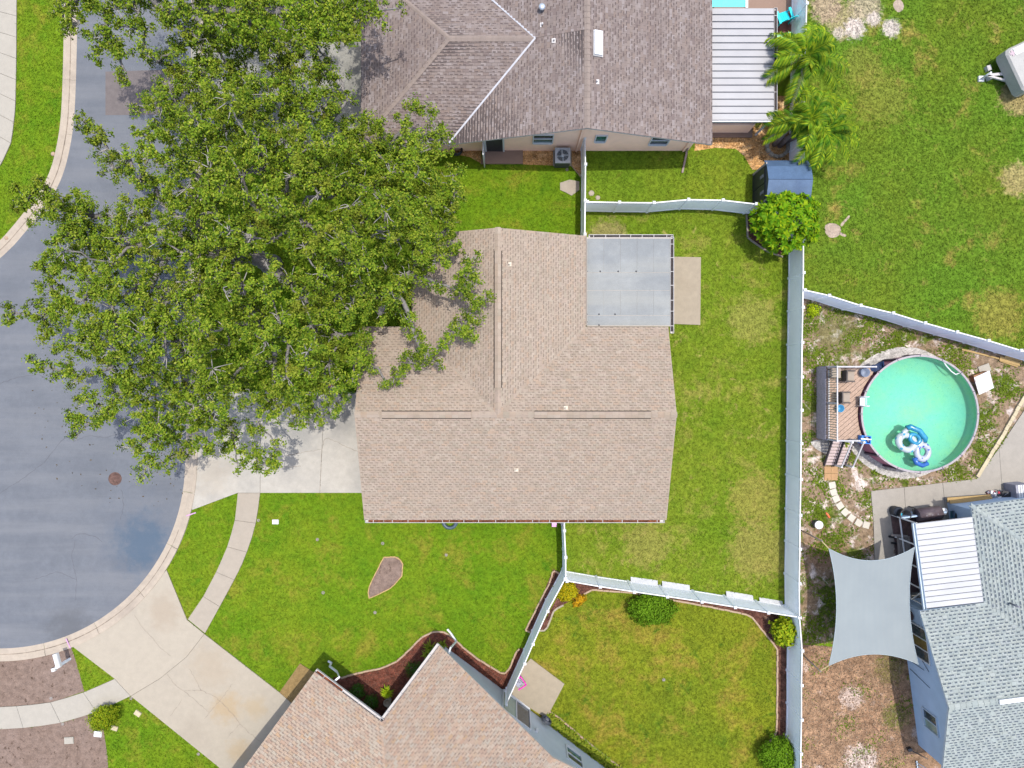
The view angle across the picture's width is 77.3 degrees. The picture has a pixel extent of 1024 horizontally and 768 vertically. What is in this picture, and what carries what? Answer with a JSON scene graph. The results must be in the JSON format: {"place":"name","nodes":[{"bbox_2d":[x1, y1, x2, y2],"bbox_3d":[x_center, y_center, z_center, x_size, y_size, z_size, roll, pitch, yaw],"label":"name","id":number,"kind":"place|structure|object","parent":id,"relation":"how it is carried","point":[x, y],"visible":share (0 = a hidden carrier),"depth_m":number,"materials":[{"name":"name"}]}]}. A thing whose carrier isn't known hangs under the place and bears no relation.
{"place":"outdoors","nodes":[
{"label":"outdoors","id":0,"kind":"place"},
{"bbox_2d":[0,0,16,164],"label":"sidewalk","id":1,"kind":"structure","parent":0,"point":[8,42],"depth_m":35.03,"materials":[{"name":"concrete"}]},
{"bbox_2d":[0,648,83,706],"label":"verge soil","id":2,"kind":"structure","parent":0,"point":[31,681],"depth_m":35.08,"materials":[{"name":"brown soil"}]},
{"bbox_2d":[51,652,70,671],"bbox_3d":[-24.343,14.822,34.500,0.548,1.180,0.894,-16,90,0],"label":"mailbox","id":3,"kind":"object","parent":2,"relation":"on","point":[57,661],"visible":1,"depth_m":34.04,"materials":[{"name":"white plastic"}]},
{"bbox_2d":[0,713,107,767],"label":"front soil","id":4,"kind":"structure","parent":0,"point":[44,746],"depth_m":35.08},
{"bbox_2d":[0,679,129,728],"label":"sidewalk","id":5,"kind":"structure","parent":0,"point":[113,691],"depth_m":35.03,"materials":[{"name":"concrete"}]},
{"bbox_2d":[0,0,190,647],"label":"road","id":6,"kind":"structure","parent":0,"point":[46,516],"depth_m":35.08,"materials":[{"name":"grey asphalt"}]},
{"bbox_2d":[0,0,203,660],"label":"curb","id":7,"kind":"structure","parent":6,"relation":"on","point":[135,597],"depth_m":35.06,"materials":[{"name":"concrete"}]},
{"bbox_2d":[105,70,190,114],"bbox_3d":[-19.914,-16.001,35.078,4.737,0.001,2.526,0,90,0],"label":"road patch","id":8,"kind":"object","parent":6,"relation":"on","point":[118,98],"visible":0.6,"depth_m":35.08,"materials":[{"name":"grey asphalt"}]},
{"bbox_2d":[74,570,290,767],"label":"driveway","id":9,"kind":"structure","parent":0,"point":[158,654],"depth_m":35.03,"materials":[{"name":"concrete"}]},
{"bbox_2d":[188,493,259,632],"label":"curved sidewalk","id":10,"kind":"structure","parent":0,"point":[202,615],"depth_m":35.03,"materials":[{"name":"concrete"}]},
{"bbox_2d":[192,392,361,509],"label":"driveway","id":11,"kind":"structure","parent":0,"point":[323,459],"depth_m":35.03,"materials":[{"name":"grey concrete"}]},
{"bbox_2d":[192,42,376,147],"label":"driveway","id":12,"kind":"structure","parent":0,"point":[346,58],"depth_m":35.04,"materials":[{"name":"concrete"}]},
{"bbox_2d":[0,0,832,767],"bbox_3d":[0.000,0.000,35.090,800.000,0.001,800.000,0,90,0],"label":"ground","id":13,"kind":"structure","parent":0,"point":[204,524],"depth_m":35.09,"materials":[{"name":"green plant"}]},
{"bbox_2d":[85,704,121,734],"bbox_3d":[-22.106,18.057,34.537,1.885,1.136,1.636,0,90,0],"label":"round shrub","id":14,"kind":"object","parent":13,"relation":"on","point":[112,715],"visible":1,"depth_m":34.36,"materials":[{"name":"green plant"}]},
{"bbox_2d":[47,0,406,87],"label":"oak tree","id":15,"kind":"object","parent":13,"relation":"on","point":[247,10],"visible":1,"depth_m":27.58,"materials":[{"name":"green plant"}]},
{"bbox_2d":[0,22,496,485],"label":"oak tree","id":16,"kind":"object","parent":13,"relation":"on","point":[225,266],"visible":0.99,"depth_m":27.65,"materials":[{"name":"green plant"}]},
{"bbox_2d":[280,663,313,702],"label":"aggregate walk","id":17,"kind":"structure","parent":13,"relation":"on","point":[296,682],"depth_m":35.03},
{"bbox_2d":[334,362,357,395],"bbox_3d":[-8.842,-0.354,34.518,1.685,1.173,2.053,0,90,0],"label":"front shrub","id":18,"kind":"object","parent":13,"relation":"on","point":[348,370],"visible":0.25,"depth_m":34.27,"materials":[{"name":"green plant"}]},
{"bbox_2d":[369,557,401,596],"bbox_3d":[-6.883,10.693,35.076,1.355,0.001,2.750,27,90,0],"label":"island bed","id":19,"kind":"object","parent":13,"relation":"on","point":[388,574],"visible":1,"depth_m":35.08,"materials":[{"name":"brown soil"}]},
{"bbox_2d":[244,629,603,767],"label":"house","id":20,"kind":"structure","parent":13,"relation":"on","point":[447,708],"depth_m":31.72,"materials":[{"name":"paint"}]},
{"bbox_2d":[502,689,531,730],"bbox_3d":[0.236,17.272,33.980,1.870,2.100,0.150,37,90,0],"label":"window","id":21,"kind":"structure","parent":20,"relation":"in","point":[521,712],"depth_m":34.00,"materials":[{"name":"white glass"}]},
{"bbox_2d":[565,744,583,767],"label":"window","id":22,"kind":"structure","parent":20,"relation":"in","point":[575,757],"depth_m":33.52,"materials":[{"name":"white plastic"}]},
{"bbox_2d":[333,633,522,715],"bbox_3d":[-3.954,16.403,35.076,10.412,0.001,5.469,-24,90,0],"label":"mulch bed","id":23,"kind":"object","parent":13,"relation":"on","point":[339,681],"visible":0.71,"depth_m":35.08,"materials":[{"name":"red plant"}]},
{"bbox_2d":[341,631,519,678],"bbox_3d":[-4.467,14.834,35.052,9.818,0.077,2.638,0,90,0],"label":"notch edging","id":24,"kind":"object","parent":23,"relation":"on","point":[446,633],"visible":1,"depth_m":35.02,"materials":[{"name":"beige concrete"}]},
{"bbox_2d":[481,150,522,163],"bbox_3d":[-0.561,-12.545,35.044,2.316,0.091,1.018,0,90,0],"label":"painted step","id":25,"kind":"object","parent":13,"relation":"on","point":[506,157],"visible":0.61,"depth_m":35.00,"materials":[{"name":"brown concrete"}]},
{"bbox_2d":[354,227,676,522],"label":"house","id":26,"kind":"structure","parent":13,"relation":"on","point":[540,402],"depth_m":31.14,"materials":[{"name":"beige"}]},
{"bbox_2d":[361,0,711,172],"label":"house","id":27,"kind":"structure","parent":13,"relation":"on","point":[552,75],"depth_m":31.37,"materials":[{"name":"paint"}]},
{"bbox_2d":[483,139,504,167],"bbox_3d":[-0.963,-12.322,34.032,1.125,2.115,0.925,0,90,0],"label":"door","id":28,"kind":"structure","parent":27,"relation":"in","point":[493,145],"depth_m":34.13,"materials":[{"name":"black plastic"}]},
{"bbox_2d":[532,134,553,144],"bbox_3d":[1.620,-12.750,33.305,1.090,1.180,0.150,0,90,0],"label":"window","id":29,"kind":"structure","parent":27,"relation":"in","point":[544,139],"depth_m":33.31,"materials":[{"name":"white glass"}]},
{"bbox_2d":[527,569,564,630],"bbox_3d":[1.872,12.019,35.076,0.871,0.001,3.746,24,90,0],"label":"fence mulch bed","id":30,"kind":"object","parent":13,"relation":"on","point":[538,609],"visible":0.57,"depth_m":35.08,"materials":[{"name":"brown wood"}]},
{"bbox_2d":[505,568,565,705],"bbox_3d":[1.181,13.369,34.117,0.306,1.945,7.394,25,90,0],"label":"fence","id":31,"kind":"object","parent":30,"relation":"on","point":[544,611],"visible":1,"depth_m":34.00,"materials":[{"name":"plastic"}]},
{"bbox_2d":[523,151,580,174],"bbox_3d":[2.193,-12.317,35.076,3.193,0.001,1.895,0,90,0],"label":"mulch bed","id":32,"kind":"object","parent":13,"relation":"on","point":[547,160],"visible":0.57,"depth_m":35.08,"materials":[{"name":"brown wood"}]},
{"bbox_2d":[553,150,571,165],"bbox_3d":[2.755,-12.439,35.050,1.018,0.079,1.018,0,90,0],"label":"ac pad","id":33,"kind":"object","parent":32,"relation":"on","point":[570,157],"visible":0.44,"depth_m":35.01,"materials":[{"name":"concrete"}]},
{"bbox_2d":[554,148,569,167],"bbox_3d":[2.710,-12.220,34.583,0.820,0.815,0.820,0,90,0],"label":"air conditioner","id":34,"kind":"object","parent":33,"relation":"on","point":[561,157],"visible":1,"depth_m":34.24,"materials":[{"name":"metal"}]},
{"bbox_2d":[561,523,566,579],"bbox_3d":[2.760,8.374,34.117,0.183,1.945,3.610,-2,90,0],"label":"fence","id":35,"kind":"object","parent":13,"relation":"on","point":[564,556],"visible":0.76,"depth_m":33.80,"materials":[{"name":"plastic"}]},
{"bbox_2d":[560,180,578,195],"bbox_3d":[3.158,-10.755,35.065,1.053,0.050,0.877,0,90,0],"label":"flagstone","id":36,"kind":"object","parent":13,"relation":"on","point":[570,187],"visible":1,"depth_m":35.04,"materials":[{"name":"stone"}]},
{"bbox_2d":[580,138,586,235],"bbox_3d":[3.805,-10.301,34.117,0.183,1.945,5.201,0,90,0],"label":"fence","id":37,"kind":"object","parent":13,"relation":"on","point":[583,185],"visible":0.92,"depth_m":33.87,"materials":[{"name":"plastic"}]},
{"bbox_2d":[712,8,776,137],"bbox_3d":[11.823,-16.363,33.935,3.547,2.310,5.841,0,90,0],"label":"porch cover","id":38,"kind":"object","parent":13,"relation":"on","point":[744,99],"visible":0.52,"depth_m":32.82,"materials":[{"name":"white metal"}]},
{"bbox_2d":[783,0,808,767],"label":"fence","id":39,"kind":"object","parent":13,"relation":"on","point":[794,479],"visible":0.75,"depth_m":34.05,"materials":[{"name":"plastic"}]},
{"bbox_2d":[786,643,940,767],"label":"wood chip yard","id":40,"kind":"structure","parent":13,"relation":"on","point":[910,735],"depth_m":35.09,"materials":[{"name":"brown wood"}]},
{"bbox_2d":[786,651,912,767],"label":"weeds","id":41,"kind":"object","parent":40,"relation":"on","point":[857,712],"visible":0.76,"depth_m":35.06,"materials":[{"name":"green plant"}]},
{"bbox_2d":[907,496,1023,767],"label":"house","id":42,"kind":"structure","parent":13,"relation":"on","point":[966,675],"depth_m":32.28,"materials":[{"name":"grey"}]},
{"bbox_2d":[911,621,930,665],"bbox_3d":[21.434,13.586,33.665,0.150,1.450,1.850,-8,90,0],"label":"window","id":43,"kind":"structure","parent":42,"relation":"in","point":[921,645],"depth_m":33.55,"materials":[{"name":"black glass"}]},
{"bbox_2d":[921,706,939,737],"bbox_3d":[21.983,17.748,33.615,0.150,1.150,1.050,-8,90,0],"label":"window","id":44,"kind":"structure","parent":42,"relation":"in","point":[930,721],"depth_m":33.64,"materials":[{"name":"grey glass"}]},
{"bbox_2d":[526,581,786,767],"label":"lawn","id":45,"kind":"structure","parent":0,"point":[589,719],"depth_m":35.09,"materials":[{"name":"green plant"}]},
{"bbox_2d":[512,658,563,714],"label":"garden patio","id":46,"kind":"structure","parent":45,"relation":"on","point":[540,692],"depth_m":35.03,"materials":[{"name":"concrete"}]},
{"bbox_2d":[623,593,679,627],"bbox_3d":[7.588,12.094,34.407,3.148,1.402,2.132,0,90,0],"label":"wide shrub","id":47,"kind":"object","parent":45,"relation":"on","point":[639,607],"visible":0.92,"depth_m":34.10,"materials":[{"name":"green plant"}]},
{"bbox_2d":[540,582,785,746],"bbox_3d":[9.740,13.880,35.076,14.957,0.001,7.085,28,90,0],"label":"corner mulch bed","id":48,"kind":"object","parent":45,"relation":"on","point":[762,619],"visible":0.56,"depth_m":35.08,"materials":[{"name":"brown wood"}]},
{"bbox_2d":[552,582,578,601],"bbox_3d":[2.939,11.238,34.797,1.536,0.623,1.280,0,90,0],"label":"golden shrub","id":49,"kind":"object","parent":48,"relation":"on","point":[572,593],"visible":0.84,"depth_m":34.67,"materials":[{"name":"yellow plant"}]},
{"bbox_2d":[756,730,803,767],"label":"corner shrub","id":50,"kind":"object","parent":48,"relation":"on","point":[773,745],"visible":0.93,"depth_m":34.04,"materials":[{"name":"green plant"}]},
{"bbox_2d":[768,615,798,648],"bbox_3d":[14.584,13.295,34.300,1.530,1.600,1.796,-38,90,0],"label":"slender shrub","id":51,"kind":"object","parent":48,"relation":"on","point":[783,631],"visible":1,"depth_m":33.92,"materials":[{"name":"green plant"}]},
{"bbox_2d":[582,589,778,745],"bbox_3d":[10.452,13.800,35.052,13.166,0.077,5.102,40,90,0],"label":"corner edging","id":52,"kind":"object","parent":45,"relation":"on","point":[772,642],"visible":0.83,"depth_m":35.03,"materials":[{"name":"beige concrete"}]},
{"bbox_2d":[586,143,755,210],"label":"side lawn","id":53,"kind":"structure","parent":0,"point":[740,185],"depth_m":35.08,"materials":[{"name":"green plant"}]},
{"bbox_2d":[694,96,789,169],"bbox_3d":[12.720,-13.755,35.076,5.439,0.001,4.070,0,90,0],"label":"pebble bed","id":54,"kind":"object","parent":53,"relation":"on","point":[780,103],"visible":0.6,"depth_m":35.08,"materials":[{"name":"brown gravel"}]},
{"bbox_2d":[765,134,789,158],"bbox_3d":[14.527,-13.008,35.000,1.350,0.180,1.358,0,90,0],"label":"planter ring","id":55,"kind":"object","parent":54,"relation":"on","point":[773,155],"visible":0.66,"depth_m":34.91,"materials":[{"name":"concrete"}]},
{"bbox_2d":[761,110,810,146],"bbox_3d":[14.390,-13.246,33.616,2.894,2.959,2.119,0,90,0],"label":"palm tree","id":56,"kind":"object","parent":54,"relation":"on","point":[777,137],"visible":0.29,"depth_m":32.85,"materials":[{"name":"green plant"}]},
{"bbox_2d":[754,85,840,150],"bbox_3d":[14.634,-13.410,33.140,4.166,3.936,3.459,0,90,0],"label":"palm tree","id":57,"kind":"object","parent":54,"relation":"on","point":[808,106],"visible":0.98,"depth_m":31.88,"materials":[{"name":"green plant"}]},
{"bbox_2d":[752,160,812,203],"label":"garden shed","id":58,"kind":"structure","parent":53,"relation":"on","point":[775,176],"depth_m":32.97,"materials":[{"name":"plastic"}]},
{"bbox_2d":[752,183,764,202],"bbox_3d":[13.186,-10.080,34.230,0.062,1.660,0.800,0,90,0],"label":"door","id":59,"kind":"structure","parent":58,"relation":"in","point":[759,194],"depth_m":34.07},
{"bbox_2d":[752,167,764,191],"bbox_3d":[13.186,-10.920,34.230,0.062,1.660,0.800,0,90,0],"label":"door","id":60,"kind":"structure","parent":58,"relation":"in","point":[758,180],"depth_m":34.20,"materials":[{"name":"black"}]},
{"bbox_2d":[781,94,859,169],"bbox_3d":[16.187,-12.945,33.369,3.621,3.525,4.059,0,90,0],"label":"palm tree","id":61,"kind":"object","parent":53,"relation":"on","point":[839,128],"visible":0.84,"depth_m":32.25,"materials":[{"name":"green plant"}]},
{"bbox_2d":[565,209,787,604],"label":"back lawn","id":62,"kind":"structure","parent":0,"point":[769,414],"depth_m":35.09,"materials":[{"name":"green plant"}]},
{"bbox_2d":[586,234,673,332],"bbox_3d":[5.963,-5.060,33.717,4.447,2.747,4.993,0,90,0],"label":"lanai cover","id":63,"kind":"object","parent":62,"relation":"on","point":[630,279],"visible":1,"depth_m":32.37,"materials":[{"name":"grey plastic"}]},
{"bbox_2d":[631,577,657,585],"bbox_3d":[7.221,10.809,34.960,1.482,0.264,0.300,7,90,0],"label":"leaning board","id":64,"kind":"object","parent":62,"relation":"on","point":[644,581],"visible":0.86,"depth_m":34.96,"materials":[{"name":"white wood"}]},
{"bbox_2d":[662,581,689,590],"bbox_3d":[8.955,11.054,34.960,1.522,0.264,0.300,9,90,0],"label":"leaning board","id":65,"kind":"object","parent":62,"relation":"on","point":[675,586],"visible":1,"depth_m":34.96,"materials":[{"name":"white wood"}]},
{"bbox_2d":[566,571,800,618],"bbox_3d":[8.889,11.181,34.117,12.381,1.945,0.205,9,90,0],"label":"fence","id":66,"kind":"object","parent":62,"relation":"on","point":[666,592],"visible":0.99,"depth_m":33.99,"materials":[{"name":"plastic"}]},
{"bbox_2d":[674,257,700,324],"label":"lanai slab","id":67,"kind":"structure","parent":62,"relation":"on","point":[687,287],"depth_m":35.03,"materials":[{"name":"concrete"}]},
{"bbox_2d":[586,198,801,213],"bbox_3d":[9.472,-9.488,34.117,11.251,1.945,0.343,1,90,0],"label":"fence","id":68,"kind":"object","parent":62,"relation":"on","point":[722,204],"visible":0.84,"depth_m":34.03,"materials":[{"name":"plastic"}]},
{"bbox_2d":[726,591,752,600],"bbox_3d":[12.438,11.605,34.960,1.490,0.264,0.300,9,90,0],"label":"leaning board","id":69,"kind":"object","parent":62,"relation":"on","point":[739,596],"visible":1,"depth_m":34.96,"materials":[{"name":"white wood"}]},
{"bbox_2d":[748,214,784,254],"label":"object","id":70,"kind":"object","parent":62,"relation":"on","point":[753,236],"visible":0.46,"depth_m":35.08,"materials":[{"name":"brown soil"}]},
{"bbox_2d":[749,190,821,254],"bbox_3d":[14.175,-8.453,33.479,3.757,3.252,3.513,0,90,0],"label":"round tree","id":71,"kind":"object","parent":70,"relation":"on","point":[767,222],"visible":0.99,"depth_m":32.59,"materials":[{"name":"green plant"}]},
{"bbox_2d":[712,0,747,7],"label":"swimming pool water","id":72,"kind":"structure","parent":0,"point":[729,3],"depth_m":35.03,"materials":[{"name":"teal liquid"}]},
{"bbox_2d":[714,0,790,13],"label":"pool side patio","id":73,"kind":"structure","parent":0,"point":[781,6],"depth_m":35.04,"materials":[{"name":"beige concrete"}]},
{"bbox_2d":[777,14,790,49],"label":"deck floor","id":74,"kind":"structure","parent":0,"point":[785,26],"depth_m":35.08,"materials":[{"name":"brown wood"}]},
{"bbox_2d":[777,7,797,27],"bbox_3d":[14.771,-19.775,34.383,0.850,1.354,0.882,-19,90,0],"label":"adirondack chair","id":75,"kind":"object","parent":74,"relation":"on","point":[783,16],"visible":0.93,"depth_m":34.66,"materials":[{"name":"teal plastic"}]},
{"bbox_2d":[786,0,1023,350],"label":"field","id":76,"kind":"structure","parent":0,"point":[975,116],"depth_m":35.09,"materials":[{"name":"green plant"}]},
{"bbox_2d":[760,22,849,113],"bbox_3d":[14.655,-16.355,33.062,4.070,4.127,4.406,-36,90,0],"label":"palm tree","id":77,"kind":"object","parent":76,"relation":"on","point":[817,48],"visible":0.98,"depth_m":31.80,"materials":[{"name":"green plant"}]},
{"bbox_2d":[825,223,840,237],"bbox_3d":[17.587,-8.417,35.078,0.899,0.001,0.807,0,90,0],"label":"sand patch","id":78,"kind":"object","parent":76,"relation":"on","point":[832,230],"visible":1,"depth_m":35.08,"materials":[{"name":"beige sand"}]},
{"bbox_2d":[978,41,1023,96],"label":"camper trailer","id":79,"kind":"object","parent":76,"relation":"on","point":[1010,62],"visible":1,"depth_m":34.01,"materials":[{"name":"white plastic"}]},
{"bbox_2d":[787,293,1023,642],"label":"sandy yard","id":80,"kind":"structure","parent":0,"point":[822,574],"depth_m":35.08,"materials":[{"name":"beige sand"}]},
{"bbox_2d":[806,302,821,317],"bbox_3d":[16.467,-4.049,34.908,0.905,0.395,0.890,0,90,0],"label":"yellow weed","id":81,"kind":"object","parent":80,"relation":"on","point":[812,309],"visible":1,"depth_m":34.88,"materials":[{"name":"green plant"}]},
{"bbox_2d":[801,530,828,548],"bbox_3d":[15.925,8.165,33.790,0.070,2.600,0.591,-42,90,0],"label":"sail pole","id":82,"kind":"object","parent":80,"relation":"on","point":[816,538],"visible":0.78,"depth_m":33.03,"materials":[{"name":"metal"}]},
{"bbox_2d":[829,547,918,665],"bbox_3d":[18.462,11.357,32.799,4.690,0.453,6.043,0,90,0],"label":"shade sail","id":83,"kind":"object","parent":82,"relation":"attached to","point":[873,616],"visible":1,"depth_m":32.87,"materials":[{"name":"fabric"}]},
{"bbox_2d":[811,440,829,453],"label":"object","id":84,"kind":"structure","parent":80,"relation":"on","point":[822,446],"depth_m":35.07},
{"bbox_2d":[824,466,837,479],"bbox_3d":[17.468,4.895,35.060,0.732,0.060,0.756,0,90,0],"label":"paver pad","id":85,"kind":"object","parent":80,"relation":"on","point":[830,472],"visible":0.96,"depth_m":35.03,"materials":[{"name":"stone"}]},
{"bbox_2d":[823,441,864,467],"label":"deck stairs","id":86,"kind":"structure","parent":80,"relation":"on","point":[838,454],"depth_m":34.46,"materials":[{"name":"paint"}]},
{"bbox_2d":[816,366,876,441],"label":"pool deck","id":87,"kind":"structure","parent":80,"relation":"on","point":[833,386],"depth_m":33.99,"materials":[{"name":"brown wood"}]},
{"bbox_2d":[835,391,850,403],"bbox_3d":[17.411,0.705,33.570,0.625,0.840,0.630,0,90,0],"label":"patio chair","id":88,"kind":"object","parent":87,"relation":"on","point":[843,397],"visible":0.9,"depth_m":33.41,"materials":[{"name":"wicker"}]},
{"bbox_2d":[839,370,855,381],"bbox_3d":[17.646,-0.421,33.570,0.625,0.840,0.630,3,90,0],"label":"patio chair","id":89,"kind":"object","parent":87,"relation":"on","point":[847,375],"visible":0.96,"depth_m":33.49,"materials":[{"name":"wicker"}]},
{"bbox_2d":[828,481,869,528],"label":"stepping stone path","id":90,"kind":"structure","parent":80,"relation":"on","point":[845,512],"depth_m":35.04,"materials":[{"name":"white stone"}]},
{"bbox_2d":[841,347,935,478],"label":"pool gravel","id":91,"kind":"structure","parent":80,"relation":"on","point":[870,462],"depth_m":35.08,"materials":[{"name":"grey gravel"}]},
{"bbox_2d":[851,354,979,473],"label":"round pool","id":92,"kind":"structure","parent":91,"relation":"on","point":[934,399],"depth_m":34.48,"materials":[{"name":"liquid"}]},
{"bbox_2d":[895,424,927,452],"bbox_3d":[20.959,2.887,33.726,1.524,0.472,1.391,-39,90,0],"label":"lounge float","id":93,"kind":"object","parent":92,"relation":"on","point":[921,436],"visible":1,"depth_m":33.64,"materials":[{"name":"white plastic"}]},
{"bbox_2d":[912,442,931,467],"bbox_3d":[21.638,3.722,33.800,0.928,0.304,1.375,11,90,0],"label":"ring float","id":94,"kind":"object","parent":92,"relation":"on","point":[917,459],"visible":0.99,"depth_m":33.69,"materials":[{"name":"white plastic"}]},
{"bbox_2d":[785,294,1023,643],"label":"weeds","id":95,"kind":"object","parent":80,"relation":"on","point":[816,352],"visible":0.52,"depth_m":35.05,"materials":[{"name":"green plant"}]},
{"bbox_2d":[804,288,1023,360],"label":"fence","id":96,"kind":"object","parent":80,"relation":"on","point":[924,326],"visible":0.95,"depth_m":34.04,"materials":[{"name":"plastic"}]},
{"bbox_2d":[969,371,993,394],"bbox_3d":[25.600,-0.067,34.815,0.774,0.550,1.118,-20,90,0],"label":"propped board","id":97,"kind":"object","parent":80,"relation":"on","point":[982,380],"visible":1,"depth_m":34.71,"materials":[{"name":"white plastic"}]},
{"bbox_2d":[962,349,1022,366],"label":"lumber pile","id":98,"kind":"object","parent":80,"relation":"on","point":[1011,361],"visible":1,"depth_m":34.97,"materials":[{"name":"beige wood"}]},
{"bbox_2d":[975,394,1023,477],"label":"stone edging","id":99,"kind":"object","parent":80,"relation":"on","point":[1002,435],"visible":1,"depth_m":34.97,"materials":[{"name":"beige stone"}]},
{"bbox_2d":[871,411,1023,598],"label":"patio","id":100,"kind":"structure","parent":0,"point":[1005,464],"depth_m":35.04,"materials":[{"name":"concrete"}]},
{"bbox_2d":[891,534,910,554],"bbox_3d":[21.064,8.800,34.763,1.117,0.635,1.393,0,90,0],"label":"folded bench","id":101,"kind":"object","parent":100,"relation":"on","point":[907,546],"visible":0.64,"depth_m":34.62,"materials":[{"name":"black plastic"}]},
{"bbox_2d":[909,505,943,520],"bbox_3d":[22.292,6.941,34.502,1.401,1.175,0.675,-7,90,0],"label":"grill","id":102,"kind":"object","parent":100,"relation":"on","point":[929,513],"visible":0.94,"depth_m":34.02,"materials":[{"name":"black metal"}]},
{"bbox_2d":[891,511,982,609],"bbox_3d":[22.294,9.188,33.868,3.006,2.443,4.510,-8,90,0],"label":"porch cover","id":103,"kind":"object","parent":100,"relation":"on","point":[945,569],"visible":0.94,"depth_m":32.75,"materials":[{"name":"metal"}]},
{"bbox_2d":[947,494,991,503],"bbox_3d":[24.822,6.242,34.718,2.398,0.085,0.324,-4,90,0],"label":"plank stack","id":104,"kind":"object","parent":100,"relation":"on","point":[961,499],"visible":1,"depth_m":34.67,"materials":[{"name":"yellow wood"}]},
{"bbox_2d":[1003,481,1023,497],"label":"heat pump","id":105,"kind":"object","parent":100,"relation":"on","point":[1016,489],"visible":0.94,"depth_m":34.34,"materials":[{"name":"grey metal"}]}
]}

